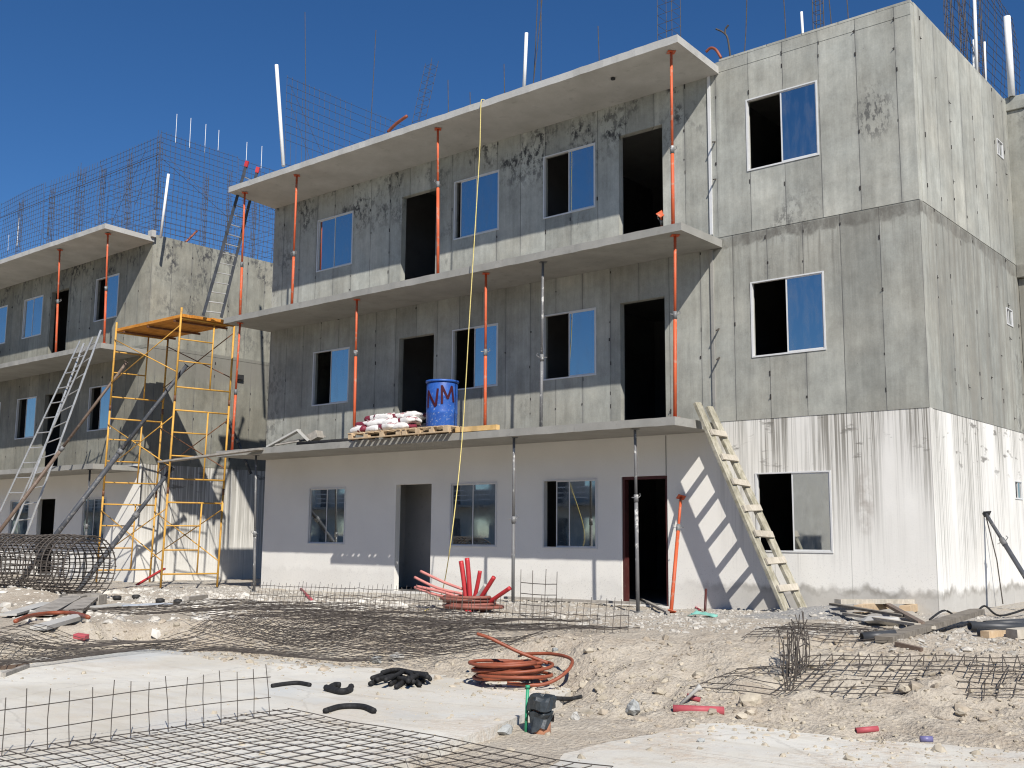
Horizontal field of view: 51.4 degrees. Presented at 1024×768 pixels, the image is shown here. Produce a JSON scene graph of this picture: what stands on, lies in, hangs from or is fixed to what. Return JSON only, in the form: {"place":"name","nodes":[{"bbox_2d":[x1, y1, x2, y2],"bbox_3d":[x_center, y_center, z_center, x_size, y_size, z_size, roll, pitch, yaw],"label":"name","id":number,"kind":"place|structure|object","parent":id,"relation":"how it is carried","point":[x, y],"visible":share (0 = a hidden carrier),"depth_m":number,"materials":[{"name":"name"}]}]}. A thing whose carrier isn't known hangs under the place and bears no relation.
{"place":"outdoors","nodes":[
{"label":"outdoors","id":0,"kind":"place"},
{"bbox_2d":[0,649,570,767],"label":"concrete slab","id":1,"kind":"structure","parent":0,"point":[175,668],"depth_m":8.68,"materials":[{"name":"concrete"}]},
{"bbox_2d":[0,664,612,767],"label":"rebar mesh","id":2,"kind":"object","parent":1,"relation":"on","point":[186,725],"visible":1,"depth_m":7.02,"materials":[{"name":"metal"}]},
{"bbox_2d":[323,683,353,694],"bbox_3d":[-1.518,2.768,9.656,0.278,0.061,0.323,6,-10,-35],"label":"hose scrap","id":3,"kind":"object","parent":1,"relation":"on","point":[340,691],"visible":1,"depth_m":9.55,"materials":[{"name":"black rubber"}]},
{"bbox_2d":[322,703,376,713],"bbox_3d":[-1.302,2.630,8.632,0.434,0.050,0.284,1,-8,-2],"label":"hose scrap","id":4,"kind":"object","parent":1,"relation":"on","point":[371,709],"visible":1,"depth_m":8.66,"materials":[{"name":"black rubber"}]},
{"bbox_2d":[368,667,431,688],"bbox_3d":[-1.040,2.832,10.263,0.585,0.097,0.869,-2,-8,16],"label":"hose tangle","id":5,"kind":"object","parent":1,"relation":"on","point":[392,676],"visible":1,"depth_m":10.17,"materials":[{"name":"black rubber"}]},
{"bbox_2d":[0,575,1023,767],"bbox_3d":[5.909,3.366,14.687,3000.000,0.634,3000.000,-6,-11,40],"label":"ground","id":6,"kind":"structure","parent":0,"point":[567,736],"depth_m":10.06,"materials":[{"name":"stone"}]},
{"bbox_2d":[0,602,49,615],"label":"board","id":7,"kind":"object","parent":6,"relation":"on","point":[20,611],"visible":0.75,"depth_m":15.44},
{"bbox_2d":[13,611,90,622],"bbox_3d":[-5.943,3.008,13.842,0.867,0.119,1.890,4,-9,-21],"label":"hose","id":8,"kind":"object","parent":6,"relation":"on","point":[44,613],"visible":0.93,"depth_m":14.15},
{"bbox_2d":[3,330,101,560],"bbox_3d":[-11.334,1.512,26.448,2.174,5.724,0.519,0,-8,3],"label":"extension ladder","id":9,"kind":"object","parent":6,"relation":"on","point":[64,430],"visible":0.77,"depth_m":26.35,"materials":[{"name":"metal"}]},
{"bbox_2d":[0,337,93,519],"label":"extension ladder","id":10,"kind":"object","parent":9,"relation":"on","point":[45,417],"visible":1,"depth_m":26.79,"materials":[{"name":"metal"}]},
{"bbox_2d":[28,595,81,615],"bbox_3d":[-7.013,3.414,16.490,0.320,0.096,3.473,3,-8,-14],"label":"board","id":11,"kind":"object","parent":6,"relation":"on","point":[61,603],"visible":0.64,"depth_m":16.21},
{"bbox_2d":[0,533,116,593],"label":"rebar roll","id":12,"kind":"object","parent":6,"relation":"on","point":[28,540],"visible":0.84,"depth_m":19.77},
{"bbox_2d":[30,614,87,629],"bbox_3d":[-5.651,2.976,13.309,0.200,0.095,1.276,1,-8,-1],"label":"board","id":13,"kind":"object","parent":6,"relation":"on","point":[61,621],"visible":0.93,"depth_m":13.13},
{"bbox_2d":[0,360,127,532],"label":"shoring prop","id":14,"kind":"object","parent":6,"relation":"on","point":[32,487],"visible":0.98,"depth_m":25.81,"materials":[{"name":"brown metal"}]},
{"bbox_2d":[63,593,102,612],"bbox_3d":[-6.880,3.507,17.121,0.280,0.072,3.885,3,-8,-17],"label":"board","id":15,"kind":"object","parent":6,"relation":"on","point":[83,602],"visible":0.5,"depth_m":16.53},
{"bbox_2d":[0,632,183,665],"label":"rebar mesh","id":16,"kind":"object","parent":6,"relation":"on","point":[80,652],"visible":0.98,"depth_m":11.99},
{"bbox_2d":[0,622,204,648],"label":"rebar mesh","id":17,"kind":"object","parent":16,"relation":"on","point":[99,643],"visible":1,"depth_m":12.46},
{"bbox_2d":[16,363,188,584],"bbox_3d":[-9.405,2.059,24.482,3.563,5.292,0.170,2,-8,-14],"label":"shoring prop","id":18,"kind":"object","parent":6,"relation":"on","point":[89,491],"visible":0.94,"depth_m":24.49,"materials":[{"name":"metal"}]},
{"bbox_2d":[76,466,174,590],"bbox_3d":[-8.436,3.137,23.282,0.186,2.860,2.595,-4,-9,28],"label":"shoring prop","id":19,"kind":"object","parent":6,"relation":"on","point":[126,527],"visible":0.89,"depth_m":23.32,"materials":[{"name":"metal"}]},
{"bbox_2d":[0,223,272,581],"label":"apartment building","id":20,"kind":"structure","parent":6,"relation":"on","point":[152,276],"depth_m":29.49,"materials":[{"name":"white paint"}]},
{"bbox_2d":[0,305,7,343],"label":"window","id":21,"kind":"structure","parent":20,"relation":"in","point":[4,309],"depth_m":33.66,"materials":[{"name":"blue glass"}]},
{"bbox_2d":[7,500,29,541],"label":"window","id":22,"kind":"structure","parent":20,"relation":"in","point":[22,526],"depth_m":31.51,"materials":[{"name":"grey glass"}]},
{"bbox_2d":[0,184,43,257],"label":"panel","id":23,"kind":"object","parent":20,"relation":"on","point":[22,221],"visible":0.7,"depth_m":33.70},
{"bbox_2d":[14,396,36,439],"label":"window","id":24,"kind":"structure","parent":20,"relation":"in","point":[31,401],"depth_m":31.85,"materials":[{"name":"blue glass"}]},
{"bbox_2d":[22,295,43,338],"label":"window","id":25,"kind":"structure","parent":20,"relation":"in","point":[33,307],"depth_m":32.43,"materials":[{"name":"glass"}]},
{"bbox_2d":[55,249,62,351],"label":"shoring prop","id":26,"kind":"object","parent":20,"relation":"on","point":[57,311],"visible":0.97,"depth_m":29.00,"materials":[{"name":"orange paint"}]},
{"bbox_2d":[43,164,100,242],"bbox_3d":[-13.212,-4.969,31.759,3.172,2.848,0.132,-6,-11,40],"label":"panel","id":27,"kind":"object","parent":20,"relation":"on","point":[70,205],"visible":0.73,"depth_m":31.84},
{"bbox_2d":[80,497,106,543],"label":"window","id":28,"kind":"structure","parent":20,"relation":"in","point":[94,511],"depth_m":28.83,"materials":[{"name":"grey glass"}]},
{"bbox_2d":[87,385,112,431],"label":"window","id":29,"kind":"structure","parent":20,"relation":"in","point":[104,402],"depth_m":29.12,"materials":[{"name":"blue glass"}]},
{"bbox_2d":[93,273,119,321],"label":"window","id":30,"kind":"structure","parent":20,"relation":"in","point":[113,280],"depth_m":29.51,"materials":[{"name":"glass"}]},
{"bbox_2d":[103,233,110,342],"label":"shoring prop","id":31,"kind":"object","parent":20,"relation":"on","point":[105,310],"visible":1,"depth_m":27.38,"materials":[{"name":"orange paint"}]},
{"bbox_2d":[95,138,159,232],"bbox_3d":[-10.774,-5.235,29.705,3.173,2.833,0.054,-6,-11,40],"label":"panel","id":32,"kind":"object","parent":20,"relation":"on","point":[129,188],"visible":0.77,"depth_m":29.57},
{"bbox_2d":[106,178,231,248],"bbox_3d":[-10.532,-4.639,32.957,0.094,2.570,4.303,-6,-11,40],"label":"panel","id":33,"kind":"object","parent":20,"relation":"on","point":[161,211],"visible":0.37,"depth_m":32.57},
{"bbox_2d":[155,130,237,251],"bbox_3d":[-8.762,-5.289,29.700,0.103,2.970,2.506,-6,-11,40],"label":"panel","id":34,"kind":"object","parent":20,"relation":"on","point":[195,191],"visible":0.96,"depth_m":29.66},
{"bbox_2d":[235,158,274,258],"bbox_3d":[-6.970,-4.954,31.789,0.096,2.921,2.960,-6,-11,40],"label":"panel","id":35,"kind":"object","parent":20,"relation":"on","point":[257,219],"visible":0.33,"depth_m":31.16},
{"bbox_2d":[95,307,234,587],"bbox_3d":[-8.362,1.578,25.469,3.646,6.354,1.498,-6,-11,40],"label":"scaffold","id":36,"kind":"object","parent":6,"relation":"on","point":[171,327],"visible":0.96,"depth_m":25.33,"materials":[{"name":"metal"}]},
{"bbox_2d":[158,448,263,462],"bbox_3d":[-6.674,1.584,23.504,3.045,0.236,0.200,-4,-9,29],"label":"plank","id":37,"kind":"object","parent":36,"relation":"on","point":[213,455],"visible":1,"depth_m":23.39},
{"bbox_2d":[202,161,259,317],"bbox_3d":[-6.590,-3.381,24.918,1.122,3.675,0.461,-1,-8,7],"label":"extension ladder","id":38,"kind":"object","parent":36,"relation":"on","point":[257,170],"visible":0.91,"depth_m":24.84,"materials":[{"name":"metal"}]},
{"bbox_2d":[0,585,445,639],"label":"debris","id":39,"kind":"object","parent":6,"relation":"on","point":[155,633],"visible":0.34,"depth_m":17.27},
{"bbox_2d":[251,455,258,591],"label":"shoring prop","id":40,"kind":"object","parent":6,"relation":"on","point":[254,533],"visible":0.98,"depth_m":22.96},
{"bbox_2d":[113,615,559,661],"bbox_3d":[-2.134,2.893,12.172,5.661,0.433,1.211,-4,-9,29],"label":"rebar mesh","id":41,"kind":"object","parent":6,"relation":"on","point":[259,651],"visible":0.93,"depth_m":12.13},
{"bbox_2d":[231,618,519,654],"bbox_3d":[-1.617,2.872,12.033,3.807,0.269,0.814,-5,-10,36],"label":"rebar mesh","id":42,"kind":"object","parent":41,"relation":"on","point":[415,649],"visible":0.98,"depth_m":11.94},
{"bbox_2d":[249,580,430,613],"bbox_3d":[-2.752,3.260,16.344,4.186,0.494,0.071,-6,-11,40],"label":"rebar mesh","id":43,"kind":"object","parent":6,"relation":"on","point":[284,596],"visible":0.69,"depth_m":16.28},
{"bbox_2d":[300,588,471,625],"bbox_3d":[-1.637,2.856,13.605,2.432,0.488,0.084,-3,-9,21],"label":"rebar mesh","id":44,"kind":"object","parent":6,"relation":"on","point":[309,606],"visible":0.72,"depth_m":13.59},
{"bbox_2d":[190,611,639,643],"bbox_3d":[-1.638,2.993,12.912,6.002,0.298,2.472,-6,-11,40],"label":"rebar mesh","id":45,"kind":"object","parent":6,"relation":"on","point":[527,626],"visible":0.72,"depth_m":12.78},
{"bbox_2d":[61,598,599,631],"bbox_3d":[-2.822,3.020,13.840,7.199,0.230,3.551,-6,-11,40],"label":"rebar mesh","id":46,"kind":"object","parent":45,"relation":"on","point":[269,606],"visible":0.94,"depth_m":13.78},
{"bbox_2d":[414,558,511,611],"bbox_3d":[-0.785,3.070,16.135,1.741,0.861,0.863,-1,-8,13],"label":"hose coil","id":47,"kind":"object","parent":6,"relation":"on","point":[466,593],"visible":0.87,"depth_m":16.01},
{"bbox_2d":[0,655,1018,767],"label":"grit","id":48,"kind":"object","parent":6,"relation":"on","point":[561,715],"visible":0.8,"depth_m":7.81,"materials":[{"name":"gravel"}]},
{"bbox_2d":[0,594,1023,767],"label":"loose stones","id":49,"kind":"object","parent":6,"relation":"on","point":[938,747],"visible":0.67,"depth_m":9.20,"materials":[{"name":"stone"}]},
{"bbox_2d":[1,618,1023,738],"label":"soil clods","id":50,"kind":"object","parent":6,"relation":"on","point":[914,685],"visible":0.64,"depth_m":9.98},
{"bbox_2d":[509,437,517,602],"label":"shoring prop","id":51,"kind":"object","parent":6,"relation":"on","point":[513,519],"visible":0.98,"depth_m":18.32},
{"bbox_2d":[468,632,573,686],"bbox_3d":[0.093,2.639,10.239,0.987,0.448,0.914,-6,-11,40],"label":"hose coil","id":52,"kind":"object","parent":6,"relation":"on","point":[509,670],"visible":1,"depth_m":9.99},
{"bbox_2d":[430,595,629,632],"bbox_3d":[0.129,2.801,13.062,3.207,0.478,0.068,-7,-11,41],"label":"rebar mesh","id":53,"kind":"object","parent":6,"relation":"on","point":[473,612],"visible":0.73,"depth_m":12.82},
{"bbox_2d":[520,570,556,616],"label":"rebar mesh","id":54,"kind":"object","parent":6,"relation":"on","point":[532,583],"visible":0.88,"depth_m":14.98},
{"bbox_2d":[527,693,556,734],"bbox_3d":[0.215,2.573,8.152,0.230,0.395,0.232,-6,-11,40],"label":"pipe stub","id":55,"kind":"object","parent":6,"relation":"on","point":[540,706],"visible":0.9,"depth_m":8.08,"materials":[{"name":"plastic"}]},
{"bbox_2d":[84,585,1023,656],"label":"gravel","id":56,"kind":"structure","parent":6,"relation":"on","point":[920,640],"depth_m":15.10,"materials":[{"name":"gravel"}]},
{"bbox_2d":[504,596,640,604],"bbox_3d":[0.991,3.680,18.100,2.539,0.046,0.100,-4,-9,28],"label":"plank","id":57,"kind":"object","parent":56,"relation":"on","point":[575,600],"visible":0.79,"depth_m":18.02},
{"bbox_2d":[216,0,1023,613],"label":"apartment building","id":58,"kind":"structure","parent":6,"relation":"on","point":[848,226],"depth_m":18.40,"materials":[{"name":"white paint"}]},
{"bbox_2d":[231,322,242,449],"bbox_3d":[-6.231,0.055,24.022,0.197,2.910,0.197,1,-8,-5],"label":"shoring prop","id":59,"kind":"object","parent":58,"relation":"on","point":[235,391],"visible":0.94,"depth_m":23.98,"materials":[{"name":"orange paint"}]},
{"bbox_2d":[239,192,247,314],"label":"shoring prop","id":60,"kind":"object","parent":58,"relation":"on","point":[241,273],"visible":0.93,"depth_m":24.40,"materials":[{"name":"orange paint"}]},
{"bbox_2d":[290,174,299,303],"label":"shoring prop","id":61,"kind":"object","parent":58,"relation":"on","point":[294,252],"visible":0.98,"depth_m":23.21,"materials":[{"name":"orange paint"}]},
{"bbox_2d":[307,487,345,544],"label":"window","id":62,"kind":"structure","parent":58,"relation":"in","point":[326,506],"depth_m":23.26,"materials":[{"name":"glass"}]},
{"bbox_2d":[311,347,349,405],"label":"window","id":63,"kind":"structure","parent":58,"relation":"in","point":[340,357],"depth_m":23.52,"materials":[{"name":"glass"}]},
{"bbox_2d":[316,211,353,271],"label":"window","id":64,"kind":"structure","parent":58,"relation":"in","point":[334,233],"depth_m":24.11,"materials":[{"name":"glass"}]},
{"bbox_2d":[285,77,405,165],"bbox_3d":[-4.088,-5.709,27.740,0.093,3.320,4.617,-6,-10,39],"label":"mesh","id":65,"kind":"object","parent":58,"relation":"on","point":[291,103],"visible":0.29,"depth_m":26.88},
{"bbox_2d":[275,64,284,166],"bbox_3d":[-5.692,-6.602,26.095,0.527,2.722,0.089,-6,-11,40],"label":"pipe","id":66,"kind":"object","parent":65,"relation":"attached to","point":[280,115],"visible":1,"depth_m":26.05,"materials":[{"name":"white plastic"}]},
{"bbox_2d":[352,299,359,440],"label":"shoring prop","id":67,"kind":"object","parent":58,"relation":"on","point":[355,351],"visible":0.96,"depth_m":21.45,"materials":[{"name":"orange paint"}]},
{"bbox_2d":[348,429,434,439],"bbox_3d":[-2.290,1.020,20.727,1.460,0.121,1.138,-6,-11,40],"label":"pallet","id":68,"kind":"object","parent":58,"relation":"on","point":[394,433],"visible":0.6,"depth_m":20.43,"materials":[{"name":"brown wood"}]},
{"bbox_2d":[401,425,460,435],"bbox_3d":[-1.250,0.905,19.858,1.180,0.121,1.140,-6,-11,40],"label":"pallet","id":69,"kind":"object","parent":58,"relation":"on","point":[439,429],"visible":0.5,"depth_m":19.53,"materials":[{"name":"brown wood"}]},
{"bbox_2d":[426,379,458,426],"bbox_3d":[-1.317,0.399,20.017,0.632,0.920,0.632,-6,-11,40],"label":"drum","id":70,"kind":"object","parent":69,"relation":"on","point":[441,401],"visible":0.9,"depth_m":19.78,"materials":[{"name":"blue plastic"}]},
{"bbox_2d":[434,128,440,273],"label":"shoring prop","id":71,"kind":"object","parent":58,"relation":"on","point":[437,182],"visible":0.94,"depth_m":20.43,"materials":[{"name":"orange paint"}]},
{"bbox_2d":[424,99,483,610],"bbox_3d":[-0.735,-0.828,18.273,1.144,9.208,3.746,0,-8,0],"label":"rope","id":72,"kind":"object","parent":58,"relation":"hanging from","point":[467,346],"visible":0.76,"depth_m":19.02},
{"bbox_2d":[449,482,496,546],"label":"window","id":73,"kind":"structure","parent":58,"relation":"in","point":[475,519],"depth_m":20.49,"materials":[{"name":"glass"}]},
{"bbox_2d":[451,323,497,389],"bbox_3d":[-0.722,-0.520,20.927,1.214,1.231,0.062,-6,-11,40],"label":"window","id":74,"kind":"structure","parent":58,"relation":"in","point":[492,329],"depth_m":20.77,"materials":[{"name":"glass"}]},
{"bbox_2d":[453,170,499,239],"bbox_3d":[-0.704,-3.580,21.356,1.214,1.228,0.062,-6,-11,40],"label":"window","id":75,"kind":"structure","parent":58,"relation":"in","point":[487,215],"depth_m":21.31,"materials":[{"name":"glass"}]},
{"bbox_2d":[455,424,499,432],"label":"timber beam","id":76,"kind":"structure","parent":58,"relation":"on","point":[478,428],"depth_m":18.92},
{"bbox_2d":[481,273,489,424],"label":"shoring prop","id":77,"kind":"object","parent":58,"relation":"on","point":[485,368],"visible":0.96,"depth_m":19.19,"materials":[{"name":"orange paint"}]},
{"bbox_2d":[536,261,546,426],"bbox_3d":[0.514,-0.692,18.392,0.186,2.906,0.152,1,-8,-5],"label":"shoring prop","id":78,"kind":"object","parent":58,"relation":"on","point":[541,357],"visible":0.93,"depth_m":18.36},
{"bbox_2d":[542,478,596,548],"bbox_3d":[1.040,2.321,19.018,1.214,1.226,0.062,-6,-11,40],"label":"window","id":79,"kind":"structure","parent":58,"relation":"in","point":[576,499],"depth_m":18.94,"materials":[{"name":"glass"}]},
{"bbox_2d":[543,307,595,380],"bbox_3d":[1.057,-0.716,19.443,1.214,1.231,0.062,-6,-11,40],"label":"window","id":80,"kind":"structure","parent":58,"relation":"in","point":[582,323],"depth_m":19.27,"materials":[{"name":"glass"}]},
{"bbox_2d":[543,143,595,218],"bbox_3d":[1.076,-3.777,19.871,1.214,1.228,0.062,-6,-11,40],"label":"window","id":81,"kind":"structure","parent":58,"relation":"in","point":[581,160],"depth_m":19.71,"materials":[{"name":"glass"}]},
{"bbox_2d":[657,0,680,40],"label":"rebar column","id":82,"kind":"structure","parent":58,"relation":"on","point":[671,1],"depth_m":17.94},
{"bbox_2d":[666,50,676,223],"bbox_3d":[2.579,-3.949,17.125,0.172,2.945,0.137,1,-8,-5],"label":"shoring prop","id":83,"kind":"object","parent":58,"relation":"on","point":[671,53],"visible":0.92,"depth_m":17.10,"materials":[{"name":"orange paint"}]},
{"bbox_2d":[670,234,679,416],"bbox_3d":[2.563,-0.918,16.692,0.184,2.907,0.163,1,-8,-5],"label":"shoring prop","id":84,"kind":"object","parent":58,"relation":"on","point":[674,314],"visible":0.95,"depth_m":16.64,"materials":[{"name":"orange paint"}]},
{"bbox_2d":[745,80,819,171],"bbox_3d":[4.351,-4.139,17.140,1.244,1.228,0.062,-6,-11,40],"label":"window","id":85,"kind":"structure","parent":58,"relation":"in","point":[799,103],"depth_m":16.96,"materials":[{"name":"glass"}]},
{"bbox_2d":[750,271,825,357],"bbox_3d":[4.333,-1.079,16.711,1.244,1.231,0.062,-6,-11,40],"label":"window","id":86,"kind":"structure","parent":58,"relation":"in","point":[805,296],"depth_m":16.53,"materials":[{"name":"glass"}]},
{"bbox_2d":[755,470,833,552],"bbox_3d":[4.315,1.958,16.287,1.244,1.226,0.062,-6,-11,40],"label":"window","id":87,"kind":"structure","parent":58,"relation":"in","point":[811,490],"depth_m":16.10,"materials":[{"name":"glass"}]},
{"bbox_2d":[957,0,967,59],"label":"rebar column","id":88,"kind":"structure","parent":58,"relation":"on","point":[964,23],"depth_m":19.19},
{"bbox_2d":[973,0,978,71],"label":"pipe","id":89,"kind":"object","parent":58,"relation":"on","point":[975,34],"visible":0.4,"depth_m":19.60,"materials":[{"name":"white plastic"}]},
{"bbox_2d":[943,0,1020,98],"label":"rebar","id":90,"kind":"object","parent":58,"relation":"on","point":[987,37],"visible":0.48,"depth_m":21.02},
{"bbox_2d":[1003,15,1014,97],"bbox_3d":[9.218,-6.070,19.719,0.122,1.565,0.122,-6,-11,40],"label":"pipe","id":91,"kind":"object","parent":58,"relation":"on","point":[1009,55],"visible":1,"depth_m":19.68,"materials":[{"name":"white plastic"}]},
{"bbox_2d":[631,429,641,611],"bbox_3d":[1.959,2.133,16.748,0.163,2.854,0.148,1,-8,-5],"label":"shoring prop","id":92,"kind":"object","parent":6,"relation":"on","point":[635,497],"visible":1,"depth_m":16.70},
{"bbox_2d":[668,494,685,612],"bbox_3d":[2.601,2.669,16.852,0.185,1.879,1.244,-2,-8,18],"label":"shoring prop","id":93,"kind":"object","parent":6,"relation":"on","point":[678,527],"visible":0.94,"depth_m":16.81,"materials":[{"name":"orange paint"}]},
{"bbox_2d":[673,705,723,714],"bbox_3d":[1.524,2.665,8.698,0.414,0.077,0.069,0,-8,4],"label":"pipe","id":94,"kind":"object","parent":6,"relation":"on","point":[678,708],"visible":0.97,"depth_m":8.68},
{"bbox_2d":[690,665,805,695],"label":"rebar mesh","id":95,"kind":"object","parent":6,"relation":"on","point":[764,667],"visible":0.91,"depth_m":9.39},
{"bbox_2d":[738,692,760,705],"bbox_3d":[1.984,2.660,8.913,0.171,0.141,0.126,5,-9,-28],"label":"rock","id":96,"kind":"object","parent":6,"relation":"on","point":[752,699],"visible":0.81,"depth_m":8.89,"materials":[{"name":"stone"}]},
{"bbox_2d":[693,402,806,610],"bbox_3d":[3.608,1.833,16.290,1.588,3.199,0.595,-6,-11,40],"label":"wooden ladder","id":97,"kind":"object","parent":6,"relation":"on","point":[766,532],"visible":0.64,"depth_m":16.19,"materials":[{"name":"brown wood"}]},
{"bbox_2d":[742,621,893,642],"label":"rebar mesh","id":98,"kind":"object","parent":6,"relation":"on","point":[824,625],"visible":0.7,"depth_m":11.24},
{"bbox_2d":[860,629,896,640],"bbox_3d":[3.684,2.533,10.696,0.360,0.127,0.100,2,-8,-8],"label":"pipe","id":99,"kind":"object","parent":6,"relation":"on","point":[870,635],"visible":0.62,"depth_m":10.66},
{"bbox_2d":[860,616,901,625],"bbox_3d":[4.400,2.853,12.783,0.531,0.127,0.339,-6,-11,40],"label":"mortar lump","id":100,"kind":"object","parent":6,"relation":"on","point":[869,619],"visible":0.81,"depth_m":12.68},
{"bbox_2d":[842,612,920,625],"bbox_3d":[4.356,2.795,12.663,0.070,0.079,2.335,1,-8,-2],"label":"board","id":101,"kind":"object","parent":100,"relation":"on","point":[883,619],"visible":0.86,"depth_m":12.40,"materials":[{"name":"grey wood"}]},
{"bbox_2d":[771,611,1023,698],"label":"rebar cage","id":102,"kind":"object","parent":6,"relation":"on","point":[797,662],"visible":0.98,"depth_m":9.46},
{"bbox_2d":[899,604,917,611],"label":"board","id":103,"kind":"object","parent":6,"relation":"on","point":[910,607],"visible":0.71,"depth_m":14.50,"materials":[{"name":"brown wood"}]},
{"bbox_2d":[834,599,914,603],"bbox_3d":[4.929,2.951,14.435,1.346,0.087,0.120,4,-9,-26],"label":"board","id":104,"kind":"object","parent":103,"relation":"on","point":[875,601],"visible":0.93,"depth_m":14.35,"materials":[{"name":"brown wood"}]},
{"bbox_2d":[875,609,984,642],"bbox_3d":[4.730,2.673,11.858,0.170,0.142,3.675,-6,-10,36],"label":"board","id":105,"kind":"object","parent":6,"relation":"on","point":[926,627],"visible":1,"depth_m":11.50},
{"bbox_2d":[883,603,924,623],"bbox_3d":[5.104,2.999,14.444,0.070,0.072,5.985,-1,-8,13],"label":"board","id":106,"kind":"object","parent":105,"relation":"on","point":[908,616],"visible":0.5,"depth_m":12.69,"materials":[{"name":"grey wood"}]},
{"bbox_2d":[829,603,903,616],"bbox_3d":[4.462,2.845,13.404,0.080,0.074,1.523,3,-8,-16],"label":"board","id":107,"kind":"object","parent":106,"relation":"on","point":[867,610],"visible":0.86,"depth_m":13.31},
{"bbox_2d":[967,621,1023,630],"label":"pipe","id":108,"kind":"object","parent":6,"relation":"on","point":[972,626],"visible":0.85,"depth_m":11.83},
{"bbox_2d":[982,511,1023,578],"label":"shoring prop","id":109,"kind":"object","parent":6,"relation":"on","point":[1002,540],"visible":1,"depth_m":16.08,"materials":[{"name":"metal"}]},
{"bbox_2d":[1006,627,1023,639],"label":"board","id":110,"kind":"object","parent":6,"relation":"on","point":[1014,633],"visible":0.83,"depth_m":10.96,"materials":[{"name":"brown wood"}]},
{"bbox_2d":[0,0,1023,262],"label":"sky","id":111,"kind":"structure","parent":0,"point":[83,83],"materials":[{"name":"blue"}]},
{"bbox_2d":[549,723,1023,767],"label":"pavement","id":112,"kind":"structure","parent":0,"point":[682,751],"depth_m":7.22,"materials":[{"name":"concrete"}]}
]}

